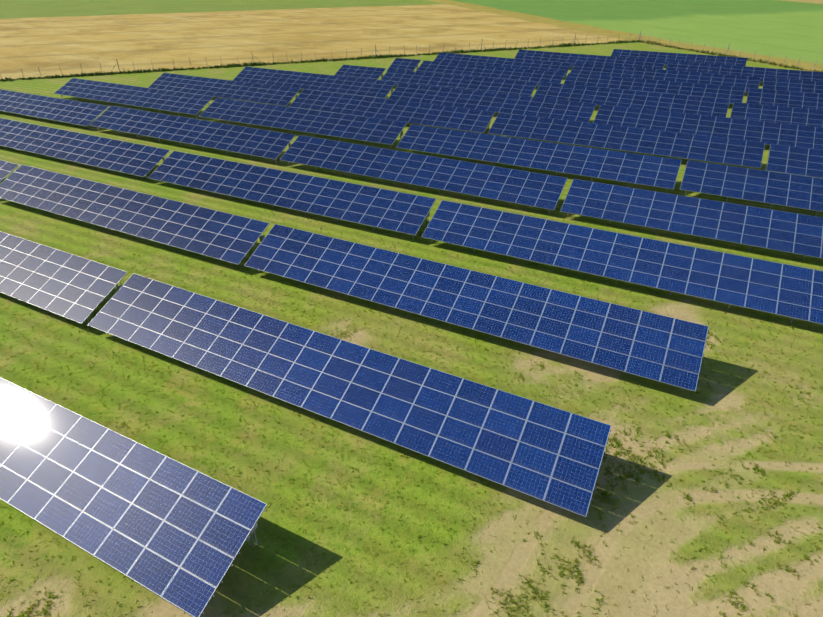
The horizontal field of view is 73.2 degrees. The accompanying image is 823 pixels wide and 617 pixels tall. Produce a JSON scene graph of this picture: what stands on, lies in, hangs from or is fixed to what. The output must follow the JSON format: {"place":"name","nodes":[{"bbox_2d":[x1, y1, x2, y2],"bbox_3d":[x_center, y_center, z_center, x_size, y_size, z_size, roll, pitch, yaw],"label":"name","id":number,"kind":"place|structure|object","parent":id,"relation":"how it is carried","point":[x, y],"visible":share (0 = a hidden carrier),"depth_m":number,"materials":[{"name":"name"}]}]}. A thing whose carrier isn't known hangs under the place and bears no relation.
{"place":"outdoors","nodes":[
{"label":"outdoors","id":0,"kind":"place"},
{"bbox_2d":[0,42,822,616],"bbox_3d":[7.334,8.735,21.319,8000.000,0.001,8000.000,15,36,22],"label":"ground","id":1,"kind":"structure","parent":0,"point":[658,576],"depth_m":25.38,"materials":[{"name":"green plant"}]},
{"bbox_2d":[0,54,821,613],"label":"mounting racks","id":2,"kind":"object","parent":1,"relation":"on","point":[250,538],"visible":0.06,"depth_m":45.55,"materials":[{"name":"silver metal"}]},
{"bbox_2d":[0,49,822,616],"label":"solar panels","id":3,"kind":"object","parent":2,"relation":"on","point":[460,93],"visible":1,"depth_m":39.52,"materials":[{"name":"blue glass"}]},
{"bbox_2d":[0,31,822,81],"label":"perimeter fence","id":4,"kind":"object","parent":1,"relation":"on","point":[425,51],"visible":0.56,"depth_m":111.88,"materials":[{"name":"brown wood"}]},
{"bbox_2d":[0,177,822,616],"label":"grass tufts","id":5,"kind":"object","parent":1,"relation":"on","point":[640,471],"visible":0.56,"depth_m":24.23,"materials":[{"name":"green plant"}]},
{"bbox_2d":[645,30,822,71],"bbox_3d":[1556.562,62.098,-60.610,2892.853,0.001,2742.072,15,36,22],"label":"farmland","id":6,"kind":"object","parent":1,"relation":"on","point":[807,45],"depth_m":127.76,"materials":[{"name":"green plant"}]},
{"bbox_2d":[0,0,822,79],"bbox_3d":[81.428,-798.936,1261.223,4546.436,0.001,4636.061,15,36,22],"label":"farmland","id":7,"kind":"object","parent":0,"point":[51,35],"depth_m":158.43,"materials":[{"name":"beige plant"}]}
]}

